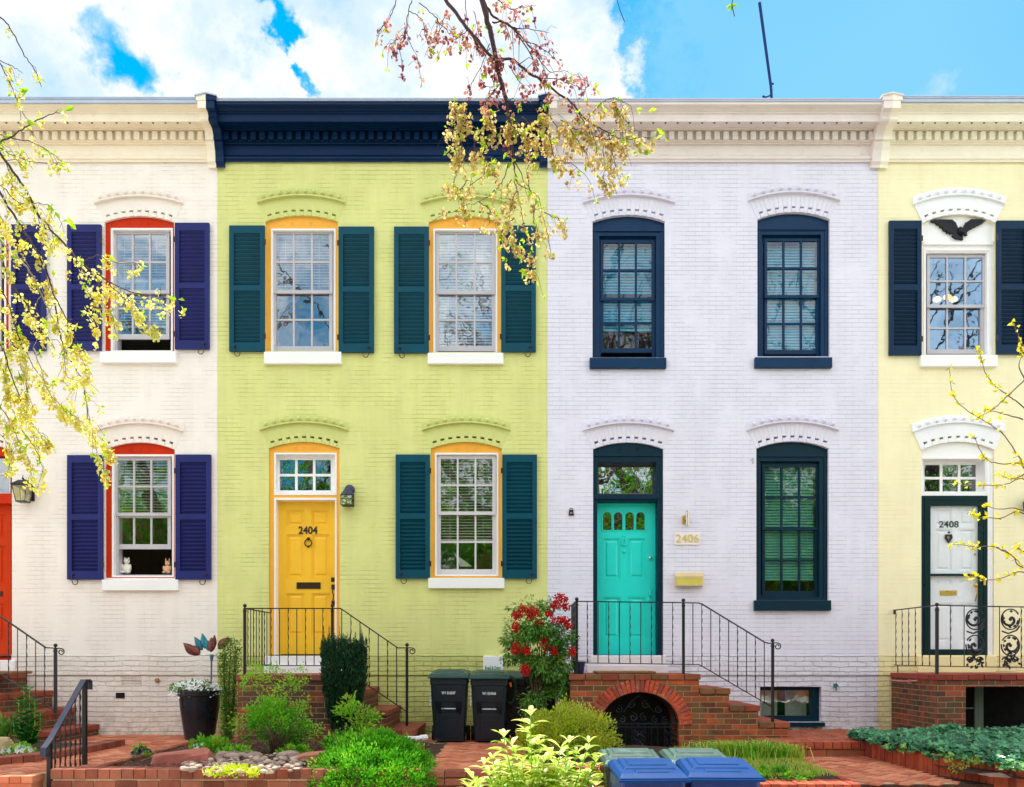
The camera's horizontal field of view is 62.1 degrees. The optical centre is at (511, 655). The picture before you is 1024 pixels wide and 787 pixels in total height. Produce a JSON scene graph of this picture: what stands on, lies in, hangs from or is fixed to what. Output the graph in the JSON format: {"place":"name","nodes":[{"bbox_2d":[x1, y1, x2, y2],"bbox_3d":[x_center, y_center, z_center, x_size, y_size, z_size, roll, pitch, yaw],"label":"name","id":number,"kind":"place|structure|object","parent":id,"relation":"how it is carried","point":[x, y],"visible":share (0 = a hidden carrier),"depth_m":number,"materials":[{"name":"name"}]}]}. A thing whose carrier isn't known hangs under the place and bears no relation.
{"place":"outdoors","nodes":[
{"label":"outdoors","id":0,"kind":"place"},
{"bbox_2d":[0,773,43,786],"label":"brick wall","id":1,"kind":"structure","parent":0,"point":[21,779],"depth_m":8.24,"materials":[{"name":"brick"}]},
{"bbox_2d":[1,735,525,786],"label":"terrace","id":2,"kind":"structure","parent":0,"point":[44,782],"depth_m":8.48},
{"bbox_2d":[0,742,77,755],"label":"bed","id":3,"kind":"object","parent":2,"relation":"on","point":[38,745],"visible":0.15,"depth_m":10.68,"materials":[{"name":"soil"}]},
{"bbox_2d":[0,737,14,753],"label":"boulder","id":4,"kind":"object","parent":3,"relation":"on","point":[7,742],"visible":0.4,"depth_m":9.73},
{"bbox_2d":[0,711,22,740],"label":"bedding plant","id":5,"kind":"object","parent":3,"relation":"on","point":[6,729],"visible":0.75,"depth_m":10.67,"materials":[{"name":"green plant"}]},
{"bbox_2d":[0,741,36,754],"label":"white flower","id":6,"kind":"object","parent":3,"relation":"on","point":[21,747],"visible":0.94,"depth_m":9.55,"materials":[{"name":"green plant"}]},
{"bbox_2d":[8,685,45,746],"bbox_3d":[-5.921,0.764,10.405,0.416,0.817,0.441,0,0,-39],"label":"leafy plant","id":7,"kind":"object","parent":3,"relation":"on","point":[28,735],"visible":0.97,"depth_m":10.38,"materials":[{"name":"green plant"}]},
{"bbox_2d":[0,674,99,741],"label":"brick stoop","id":8,"kind":"object","parent":2,"relation":"on","point":[9,691],"visible":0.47,"depth_m":11.88,"materials":[{"name":"brick"}]},
{"bbox_2d":[0,671,31,673],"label":"doormat","id":9,"kind":"object","parent":8,"relation":"on","point":[15,672],"visible":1,"depth_m":11.59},
{"bbox_2d":[0,615,64,713],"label":"iron railing","id":10,"kind":"object","parent":8,"relation":"on","point":[55,650],"visible":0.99,"depth_m":11.25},
{"bbox_2d":[0,92,217,734],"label":"row house","id":11,"kind":"structure","parent":2,"relation":"on","point":[138,183],"depth_m":12.50,"materials":[{"name":"brick"}]},
{"bbox_2d":[0,505,11,657],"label":"door","id":12,"kind":"structure","parent":11,"relation":"in","point":[5,510],"depth_m":12.66,"materials":[{"name":"orange paint"}]},
{"bbox_2d":[0,222,12,363],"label":"window","id":13,"kind":"structure","parent":11,"relation":"in","point":[6,286],"depth_m":12.53,"materials":[{"name":"red"}]},
{"bbox_2d":[10,475,34,502],"bbox_3d":[-7.117,-2.432,12.374,0.244,0.399,0.252,0,0,0],"label":"wall lantern","id":14,"kind":"object","parent":11,"relation":"attached to","point":[19,484],"depth_m":12.36,"materials":[{"name":"black metal"}]},
{"bbox_2d":[120,557,131,573],"bbox_3d":[-5.773,-1.353,12.724,0.156,0.250,0.143,0,0,0],"label":"figurine","id":15,"kind":"object","parent":11,"relation":"on","point":[126,568],"visible":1,"depth_m":12.70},
{"bbox_2d":[100,217,176,363],"bbox_3d":[-5.475,-5.376,12.585,1.114,2.173,0.300,0,0,0],"label":"window","id":16,"kind":"structure","parent":11,"relation":"in","point":[139,228],"depth_m":12.58,"materials":[{"name":"red paint"}]},
{"bbox_2d":[102,443,179,590],"bbox_3d":[-5.444,-2.045,12.585,1.114,2.180,0.300,0,0,0],"label":"window","id":17,"kind":"structure","parent":11,"relation":"in","point":[134,453],"depth_m":12.58,"materials":[{"name":"red paint"}]},
{"bbox_2d":[162,558,170,573],"bbox_3d":[-5.161,-1.347,12.726,0.129,0.237,0.118,0,0,0],"label":"figurine","id":18,"kind":"object","parent":11,"relation":"on","point":[167,569],"visible":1,"depth_m":12.71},
{"bbox_2d":[95,741,195,766],"bbox_3d":[-4.185,1.155,9.825,0.096,0.075,2.642,0,0,0],"label":"brick edging","id":19,"kind":"object","parent":2,"relation":"on","point":[119,763],"visible":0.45,"depth_m":9.54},
{"bbox_2d":[108,738,446,766],"bbox_3d":[-2.490,1.131,9.860,3.260,0.090,2.720,0,0,0],"label":"planting bed","id":20,"kind":"object","parent":2,"relation":"on","point":[435,750],"visible":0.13,"depth_m":10.27,"materials":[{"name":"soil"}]},
{"bbox_2d":[130,742,155,758],"bbox_3d":[-4.034,1.036,9.300,0.266,0.196,0.271,0,0,-29],"label":"pansy","id":21,"kind":"object","parent":20,"relation":"on","point":[136,750],"visible":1,"depth_m":9.26,"materials":[{"name":"purple plant"}]},
{"bbox_2d":[150,748,214,765],"bbox_3d":[-3.441,1.123,8.918,0.631,0.306,0.384,0,0,0],"label":"flat stone","id":22,"kind":"object","parent":20,"relation":"on","point":[197,755],"visible":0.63,"depth_m":8.73,"materials":[{"name":"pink stone"}]},
{"bbox_2d":[187,732,236,753],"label":"bedding plant","id":23,"kind":"object","parent":20,"relation":"on","point":[215,744],"visible":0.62,"depth_m":9.59,"materials":[{"name":"green plant"}]},
{"bbox_2d":[213,743,252,754],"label":"bedding plant","id":24,"kind":"object","parent":20,"relation":"on","point":[238,747],"visible":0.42,"depth_m":9.38,"materials":[{"name":"green plant"}]},
{"bbox_2d":[180,750,307,775],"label":"pebbles","id":25,"kind":"object","parent":20,"relation":"on","point":[265,763],"visible":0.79,"depth_m":8.60,"materials":[{"name":"stone"}]},
{"bbox_2d":[202,762,260,778],"bbox_3d":[-2.653,1.090,8.055,0.569,0.165,0.380,0,0,0],"label":"sedum","id":26,"kind":"object","parent":25,"relation":"on","point":[234,767],"visible":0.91,"depth_m":8.02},
{"bbox_2d":[224,659,325,753],"bbox_3d":[-2.738,0.589,9.795,1.009,1.126,0.845,0,0,40],"label":"rose bush","id":27,"kind":"object","parent":20,"relation":"on","point":[255,714],"visible":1,"depth_m":9.74,"materials":[{"name":"green plant"}]},
{"bbox_2d":[274,743,313,756],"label":"bedding plant","id":28,"kind":"object","parent":20,"relation":"on","point":[301,749],"visible":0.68,"depth_m":9.44,"materials":[{"name":"green plant"}]},
{"bbox_2d":[295,750,335,764],"bbox_3d":[-2.032,1.128,9.005,0.565,0.248,0.384,0,0,0],"label":"flat stone","id":29,"kind":"object","parent":20,"relation":"on","point":[308,755],"visible":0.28,"depth_m":8.81,"materials":[{"name":"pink stone"}]},
{"bbox_2d":[319,726,356,748],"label":"hosta","id":30,"kind":"object","parent":20,"relation":"on","point":[326,738],"visible":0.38,"depth_m":9.92,"materials":[{"name":"green plant"}]},
{"bbox_2d":[319,626,368,733],"bbox_3d":[-2.153,0.392,10.881,0.648,1.537,0.532,0,0,0],"label":"yew shrub","id":31,"kind":"object","parent":20,"relation":"on","point":[352,658],"visible":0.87,"depth_m":10.75,"materials":[{"name":"plant"}]},
{"bbox_2d":[330,690,385,736],"bbox_3d":[-1.889,0.784,10.377,0.668,0.736,0.550,0,0,0],"label":"rose bush","id":32,"kind":"object","parent":20,"relation":"on","point":[354,705],"visible":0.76,"depth_m":10.39,"materials":[{"name":"green plant"}]},
{"bbox_2d":[306,725,438,786],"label":"dwarf cypress","id":33,"kind":"object","parent":20,"relation":"on","point":[383,748],"visible":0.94,"depth_m":8.34,"materials":[{"name":"green plant"}]},
{"bbox_2d":[405,734,427,740],"bbox_3d":[-1.268,1.071,11.123,0.274,0.078,0.210,0,0,37],"label":"drain pipe","id":34,"kind":"object","parent":20,"relation":"on","point":[422,737],"visible":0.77,"depth_m":11.05,"materials":[{"name":"white paint"}]},
{"bbox_2d":[236,673,425,742],"bbox_3d":[-2.450,0.854,11.837,2.365,1.212,1.320,0,0,0],"label":"brick stoop","id":35,"kind":"object","parent":2,"relation":"on","point":[312,687],"visible":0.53,"depth_m":11.20,"materials":[{"name":"brick"}]},
{"bbox_2d":[243,604,415,725],"bbox_3d":[-2.421,0.120,11.818,2.286,1.619,1.164,0,0,0],"label":"iron railing","id":36,"kind":"object","parent":35,"relation":"on","point":[245,636],"visible":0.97,"depth_m":11.26,"materials":[{"name":"metal"}]},
{"bbox_2d":[205,92,548,734],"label":"row house","id":37,"kind":"structure","parent":2,"relation":"on","point":[382,341],"depth_m":12.50,"materials":[{"name":"brick"}]},
{"bbox_2d":[264,217,341,364],"bbox_3d":[-3.064,-5.372,12.585,1.130,2.197,0.300,0,0,0],"label":"window","id":38,"kind":"structure","parent":37,"relation":"in","point":[293,228],"depth_m":12.57,"materials":[{"name":"orange paint"}]},
{"bbox_2d":[278,502,334,654],"bbox_3d":[-3.069,-1.168,12.661,0.884,2.303,0.108,0,0,0],"label":"door","id":39,"kind":"structure","parent":37,"relation":"in","point":[306,530],"depth_m":12.67,"materials":[{"name":"yellow paint"}]},
{"bbox_2d":[340,485,354,506],"bbox_3d":[-2.399,-2.345,12.390,0.219,0.329,0.219,0,0,0],"label":"wall lantern","id":40,"kind":"object","parent":37,"relation":"attached to","point":[348,490],"depth_m":12.37,"materials":[{"name":"black metal"}]},
{"bbox_2d":[454,553,471,566],"bbox_3d":[-0.740,-1.452,12.852,0.280,0.206,0.004,0,0,0],"label":"paper sheet","id":41,"kind":"object","parent":37,"relation":"in","point":[462,563],"visible":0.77,"depth_m":12.85,"materials":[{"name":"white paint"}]},
{"bbox_2d":[428,217,502,364],"bbox_3d":[-0.680,-5.368,12.585,1.106,2.189,0.300,0,0,0],"label":"window","id":42,"kind":"structure","parent":37,"relation":"in","point":[446,229],"depth_m":12.61,"materials":[{"name":"orange paint"}]},
{"bbox_2d":[428,443,503,588],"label":"window","id":43,"kind":"structure","parent":37,"relation":"in","point":[440,578],"depth_m":12.58,"materials":[{"name":"orange paint"}]},
{"bbox_2d":[483,656,502,669],"bbox_3d":[-0.274,0.147,12.441,0.293,0.293,0.118,0,0,0],"label":"sign","id":44,"kind":"object","parent":37,"relation":"attached to","point":[492,663],"visible":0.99,"depth_m":12.39,"materials":[{"name":"white paint"}]},
{"bbox_2d":[423,769,509,786],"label":"brick edging","id":45,"kind":"object","parent":2,"relation":"on","point":[439,774],"visible":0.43,"depth_m":8.40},
{"bbox_2d":[530,745,669,762],"bbox_3d":[1.085,1.169,9.790,1.930,0.083,2.580,0,0,0],"label":"juniper bed","id":46,"kind":"object","parent":2,"relation":"on","point":[656,749],"visible":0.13,"depth_m":10.18,"materials":[{"name":"soil"}]},
{"bbox_2d":[508,693,624,756],"bbox_3d":[0.623,0.837,9.822,1.343,0.839,1.144,0,0,0],"label":"juniper shrub","id":47,"kind":"object","parent":46,"relation":"on","point":[566,723],"visible":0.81,"depth_m":9.61,"materials":[{"name":"green plant"}]},
{"bbox_2d":[0,734,555,773],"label":"brick path","id":48,"kind":"structure","parent":0,"point":[465,753],"depth_m":10.18,"materials":[{"name":"brick"}]},
{"bbox_2d":[0,739,124,765],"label":"brick edging","id":49,"kind":"object","parent":48,"relation":"on","point":[36,757],"visible":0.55,"depth_m":9.71,"materials":[{"name":"brick"}]},
{"bbox_2d":[53,742,93,748],"bbox_3d":[-5.380,1.141,10.390,0.440,0.075,1.580,0,0,0],"label":"bed corner","id":50,"kind":"object","parent":48,"relation":"on","point":[72,745],"visible":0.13,"depth_m":10.61,"materials":[{"name":"soil"}]},
{"bbox_2d":[177,689,221,739],"bbox_3d":[-4.350,0.818,11.840,0.600,0.684,0.600,0,0,0],"label":"plant pot","id":51,"kind":"object","parent":48,"relation":"on","point":[199,711],"visible":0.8,"depth_m":11.63,"materials":[{"name":"plastic"}]},
{"bbox_2d":[167,678,221,697],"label":"white flower","id":52,"kind":"object","parent":51,"relation":"in","point":[196,684],"visible":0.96,"depth_m":11.74,"materials":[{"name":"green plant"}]},
{"bbox_2d":[183,633,229,683],"bbox_3d":[-4.267,0.060,11.835,0.633,0.745,0.171,0,0,0],"label":"metal flower","id":53,"kind":"object","parent":51,"relation":"in","point":[206,644],"visible":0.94,"depth_m":11.83,"materials":[{"name":"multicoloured metal"}]},
{"bbox_2d":[216,637,242,739],"bbox_3d":[-3.815,0.441,11.494,0.382,1.402,0.251,0,0,0],"label":"column shrub","id":54,"kind":"object","parent":48,"relation":"on","point":[226,706],"visible":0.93,"depth_m":11.48,"materials":[{"name":"green plant"}]},
{"bbox_2d":[428,669,470,740],"bbox_3d":[-0.842,0.670,11.569,0.545,0.980,0.689,0,0,0],"label":"wheeled bin","id":55,"kind":"object","parent":48,"relation":"on","point":[449,692],"visible":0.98,"depth_m":11.30,"materials":[{"name":"grey plastic"}]},
{"bbox_2d":[468,670,509,740],"bbox_3d":[-0.302,0.675,11.548,0.545,0.970,0.689,0,0,0],"label":"wheeled bin","id":56,"kind":"object","parent":48,"relation":"on","point":[489,695],"visible":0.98,"depth_m":11.28,"materials":[{"name":"grey plastic"}]},
{"bbox_2d":[506,676,517,704],"bbox_3d":[-0.029,0.470,11.495,0.220,0.402,0.155,0,0,0],"label":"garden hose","id":57,"kind":"object","parent":56,"relation":"hanging from","point":[512,678],"visible":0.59,"depth_m":11.49,"materials":[{"name":"green plastic"}]},
{"bbox_2d":[505,671,525,737],"bbox_3d":[0.088,0.687,12.068,0.540,0.945,0.679,0,0,0],"label":"wheeled bin","id":58,"kind":"object","parent":48,"relation":"on","point":[512,710],"visible":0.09,"depth_m":11.81,"materials":[{"name":"grey plastic"}]},
{"bbox_2d":[498,593,581,733],"bbox_3d":[0.356,0.169,11.295,1.149,1.984,0.738,0,0,0],"label":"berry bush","id":59,"kind":"object","parent":48,"relation":"on","point":[542,673],"visible":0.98,"depth_m":11.20,"materials":[{"name":"green plant"}]},
{"bbox_2d":[0,0,1023,97],"label":"sky","id":60,"kind":"structure","parent":0,"point":[80,48],"materials":[{"name":"blue"}]},
{"bbox_2d":[375,0,736,298],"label":"street tree","id":61,"kind":"object","parent":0,"point":[495,59],"visible":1,"depth_m":4.03,"materials":[{"name":"yellow plant"}]},
{"bbox_2d":[524,763,601,786],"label":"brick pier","id":62,"kind":"structure","parent":0,"point":[597,768],"depth_m":8.00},
{"bbox_2d":[672,745,839,775],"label":"grass","id":63,"kind":"structure","parent":0,"point":[780,761],"depth_m":9.29,"materials":[{"name":"plant"}]},
{"bbox_2d":[798,756,959,785],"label":"brick path","id":64,"kind":"structure","parent":0,"point":[862,766],"depth_m":9.25,"materials":[{"name":"brick"}]},
{"bbox_2d":[861,772,993,786],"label":"terrace","id":65,"kind":"structure","parent":0,"point":[966,783],"depth_m":8.45,"materials":[{"name":"brick"}]},
{"bbox_2d":[564,673,789,747],"bbox_3d":[2.204,0.915,11.837,2.914,1.349,1.320,0,0,0],"label":"brick stoop","id":66,"kind":"object","parent":65,"relation":"on","point":[670,710],"visible":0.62,"depth_m":11.20,"materials":[{"name":"red brick"}]},
{"bbox_2d":[573,662,584,673],"bbox_3d":[0.901,0.161,11.450,0.184,0.165,0.181,0,0,0],"label":"plant bucket","id":67,"kind":"object","parent":66,"relation":"on","point":[581,669],"visible":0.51,"depth_m":11.39,"materials":[{"name":"blue plastic"}]},
{"bbox_2d":[593,671,655,673],"bbox_3d":[1.542,0.226,11.725,0.802,0.035,0.550,0,0,0],"label":"doormat","id":68,"kind":"object","parent":66,"relation":"on","point":[625,672],"visible":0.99,"depth_m":11.45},
{"bbox_2d":[602,694,670,746],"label":"iron gate","id":69,"kind":"structure","parent":66,"relation":"in","point":[657,733],"depth_m":11.80,"materials":[{"name":"metal"}]},
{"bbox_2d":[570,597,780,721],"bbox_3d":[2.199,0.048,11.818,2.733,1.647,1.164,0,0,0],"label":"iron railing","id":70,"kind":"object","parent":66,"relation":"on","point":[574,612],"visible":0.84,"depth_m":11.25,"materials":[{"name":"metal"}]},
{"bbox_2d":[754,763,818,780],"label":"ground weeds","id":71,"kind":"object","parent":65,"relation":"on","point":[783,769],"visible":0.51,"depth_m":8.47,"materials":[{"name":"green plant"}]},
{"bbox_2d":[741,758,838,779],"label":"lawn soil","id":72,"kind":"structure","parent":65,"relation":"on","point":[825,776],"depth_m":8.67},
{"bbox_2d":[681,741,723,748],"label":"grass tuft","id":73,"kind":"object","parent":72,"relation":"on","point":[695,745],"visible":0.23,"depth_m":10.62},
{"bbox_2d":[689,738,774,757],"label":"grass tuft","id":74,"kind":"object","parent":72,"relation":"on","point":[731,749],"visible":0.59,"depth_m":10.15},
{"bbox_2d":[717,738,794,761],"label":"grass tuft","id":75,"kind":"object","parent":72,"relation":"on","point":[759,750],"visible":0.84,"depth_m":9.91,"materials":[{"name":"plant"}]},
{"bbox_2d":[774,742,823,759],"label":"grass tuft","id":76,"kind":"object","parent":72,"relation":"on","point":[794,753],"visible":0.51,"depth_m":10.06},
{"bbox_2d":[756,729,906,756],"bbox_3d":[4.325,1.245,11.556,2.297,0.349,1.877,0,0,0],"label":"landing step","id":77,"kind":"object","parent":65,"relation":"on","point":[837,742],"visible":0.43,"depth_m":10.65,"materials":[{"name":"brown brick"}]},
{"bbox_2d":[836,767,953,783],"bbox_3d":[3.890,1.312,9.550,1.020,0.095,2.180,0,0,0],"label":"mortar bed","id":78,"kind":"object","parent":65,"relation":"on","point":[898,783],"visible":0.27,"depth_m":8.46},
{"bbox_2d":[848,736,1023,786],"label":"brick edging","id":79,"kind":"object","parent":65,"relation":"on","point":[918,761],"visible":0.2,"depth_m":9.15,"materials":[{"name":"brick"}]},
{"bbox_2d":[890,672,1023,730],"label":"brick stoop","id":80,"kind":"object","parent":65,"relation":"on","point":[975,701],"visible":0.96,"depth_m":11.69,"materials":[{"name":"brick"}]},
{"bbox_2d":[893,603,1023,673],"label":"iron railing","id":81,"kind":"object","parent":80,"relation":"on","point":[981,650],"visible":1,"depth_m":11.21,"materials":[{"name":"metal"}]},
{"bbox_2d":[966,687,982,729],"bbox_3d":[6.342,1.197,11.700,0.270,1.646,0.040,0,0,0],"label":"cellar door","id":82,"kind":"structure","parent":80,"relation":"in","point":[977,707],"depth_m":11.68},
{"bbox_2d":[908,746,1023,778],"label":"ivy bed soil","id":83,"kind":"structure","parent":0,"point":[986,772],"depth_m":8.43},
{"bbox_2d":[847,722,1023,774],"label":"ivy","id":84,"kind":"object","parent":83,"relation":"on","point":[1003,747],"visible":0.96,"depth_m":9.47,"materials":[{"name":"green plant"}]},
{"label":"ground","id":85,"kind":"structure","parent":0,"visible":0},
{"bbox_2d":[39,679,92,786],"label":"iron handrail","id":86,"kind":"object","parent":85,"relation":"on","point":[84,686],"visible":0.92,"depth_m":8.78,"materials":[{"name":"metal"}]},
{"bbox_2d":[51,766,420,786],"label":"brick edging","id":87,"kind":"object","parent":85,"relation":"on","point":[109,776],"visible":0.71,"depth_m":8.28,"materials":[{"name":"brick"}]},
{"bbox_2d":[547,92,892,729],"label":"row house","id":88,"kind":"structure","parent":85,"relation":"on","point":[712,317],"depth_m":12.50,"materials":[{"name":"brick"}]},
{"bbox_2d":[597,503,654,654],"bbox_3d":[1.701,-1.151,12.708,0.911,2.270,0.105,0,0,0],"label":"door","id":89,"kind":"structure","parent":88,"relation":"in","point":[625,531],"depth_m":12.71,"materials":[{"name":"teal paint"}]},
{"bbox_2d":[589,217,665,368],"bbox_3d":[1.699,-5.344,12.585,1.122,2.269,0.300,0,0,0],"label":"window","id":90,"kind":"structure","parent":88,"relation":"in","point":[618,233],"depth_m":12.60,"materials":[{"name":"blue paint"}]},
{"bbox_2d":[682,510,688,525],"bbox_3d":[2.542,-2.007,12.450,0.065,0.230,0.124,0,0,-26],"label":"wall sconce","id":91,"kind":"object","parent":88,"relation":"attached to","point":[686,518],"depth_m":12.40,"materials":[{"name":"gold metal"}]},
{"bbox_2d":[675,533,699,544],"bbox_3d":[2.576,-1.718,12.487,0.375,0.176,0.026,0,0,0],"label":"number plaque","id":92,"kind":"object","parent":88,"relation":"attached to","point":[687,538],"visible":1,"depth_m":12.48,"materials":[{"name":"beige metal"}]},
{"bbox_2d":[675,573,702,585],"bbox_3d":[2.595,-1.120,12.446,0.426,0.208,0.108,0,0,0],"label":"mailbox","id":93,"kind":"object","parent":88,"relation":"attached to","point":[688,579],"visible":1,"depth_m":12.40,"materials":[{"name":"gold metal"}]},
{"bbox_2d":[758,2,773,97],"bbox_3d":[4.032,-9.548,13.500,0.251,1.646,0.050,0,0,0],"label":"antenna mast","id":94,"kind":"object","parent":88,"relation":"on","point":[765,49],"visible":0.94,"depth_m":13.48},
{"bbox_2d":[753,442,830,610],"bbox_3d":[4.111,-1.906,12.585,1.122,2.490,0.300,0,0,0],"label":"window","id":95,"kind":"structure","parent":88,"relation":"in","point":[788,455],"depth_m":12.61,"materials":[{"name":"teal wood"}]},
{"bbox_2d":[760,687,824,726],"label":"cellar window","id":96,"kind":"structure","parent":88,"relation":"in","point":[795,697],"depth_m":12.64,"materials":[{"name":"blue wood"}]},
{"bbox_2d":[754,214,831,368],"bbox_3d":[4.122,-5.368,12.585,1.130,2.301,0.300,0,0,0],"label":"window","id":97,"kind":"structure","parent":88,"relation":"in","point":[787,230],"depth_m":12.61,"materials":[{"name":"blue paint"}]},
{"bbox_2d":[760,779,860,786],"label":"brick edging","id":98,"kind":"object","parent":85,"relation":"on","point":[810,783],"visible":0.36,"depth_m":8.12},
{"bbox_2d":[878,92,1023,729],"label":"row house","id":99,"kind":"structure","parent":85,"relation":"on","point":[951,195],"depth_m":12.50,"materials":[{"name":"brick"}]},
{"bbox_2d":[933,294,957,302],"bbox_3d":[6.827,-6.231,13.400,0.389,1.345,0.110,0,0,0],"label":"ceiling lamp","id":100,"kind":"object","parent":99,"relation":"hanging from","point":[950,298],"visible":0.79,"depth_m":13.37,"materials":[{"name":"white metal"}]},
{"bbox_2d":[931,506,977,648],"bbox_3d":[6.532,-1.166,12.537,0.853,2.253,0.155,0,0,0],"label":"door","id":101,"kind":"structure","parent":99,"relation":"in","point":[949,524],"depth_m":12.57,"materials":[{"name":"white paint"}]},
{"bbox_2d":[922,496,987,654],"bbox_3d":[6.518,-1.182,12.525,0.964,2.348,0.070,0,0,0],"label":"storm door","id":102,"kind":"structure","parent":99,"relation":"in","point":[927,501],"depth_m":12.51,"materials":[{"name":"black paint"}]},
{"bbox_2d":[919,216,997,367],"bbox_3d":[6.546,-5.356,12.585,1.122,2.245,0.300,0,0,0],"label":"window","id":103,"kind":"structure","parent":99,"relation":"in","point":[938,246],"depth_m":12.53,"materials":[{"name":"white paint"}]},
{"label":"sidewalk","id":104,"kind":"structure","parent":0,"visible":0},
{"bbox_2d":[0,17,186,495],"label":"street tree","id":105,"kind":"object","parent":104,"relation":"on","point":[19,208],"visible":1,"depth_m":4.08,"materials":[{"name":"yellow plant"}]},
{"bbox_2d":[459,705,605,786],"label":"variegated bush","id":106,"kind":"object","parent":104,"relation":"on","point":[540,777],"visible":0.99,"depth_m":7.31,"materials":[{"name":"green plant"}]},
{"bbox_2d":[597,748,659,786],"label":"wheeled bin","id":107,"kind":"object","parent":104,"relation":"on","point":[611,754],"visible":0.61,"depth_m":7.46,"materials":[{"name":"green plastic"}]},
{"bbox_2d":[608,758,690,786],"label":"wheeled bin","id":108,"kind":"object","parent":104,"relation":"on","point":[644,772],"visible":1,"depth_m":6.41,"materials":[{"name":"blue plastic"}]},
{"bbox_2d":[658,748,725,765],"bbox_3d":[1.621,1.302,7.538,0.570,0.936,0.689,0,0,0],"label":"wheeled bin","id":109,"kind":"object","parent":104,"relation":"on","point":[673,755],"visible":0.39,"depth_m":7.49,"materials":[{"name":"green plastic"}]},
{"bbox_2d":[675,757,765,786],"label":"wheeled bin","id":110,"kind":"object","parent":104,"relation":"on","point":[717,771],"visible":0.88,"depth_m":6.43,"materials":[{"name":"blue plastic"}]},
{"bbox_2d":[948,318,1023,582],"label":"sapling","id":111,"kind":"object","parent":104,"relation":"on","point":[1020,463],"visible":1,"depth_m":7.35,"materials":[{"name":"yellow plant"}]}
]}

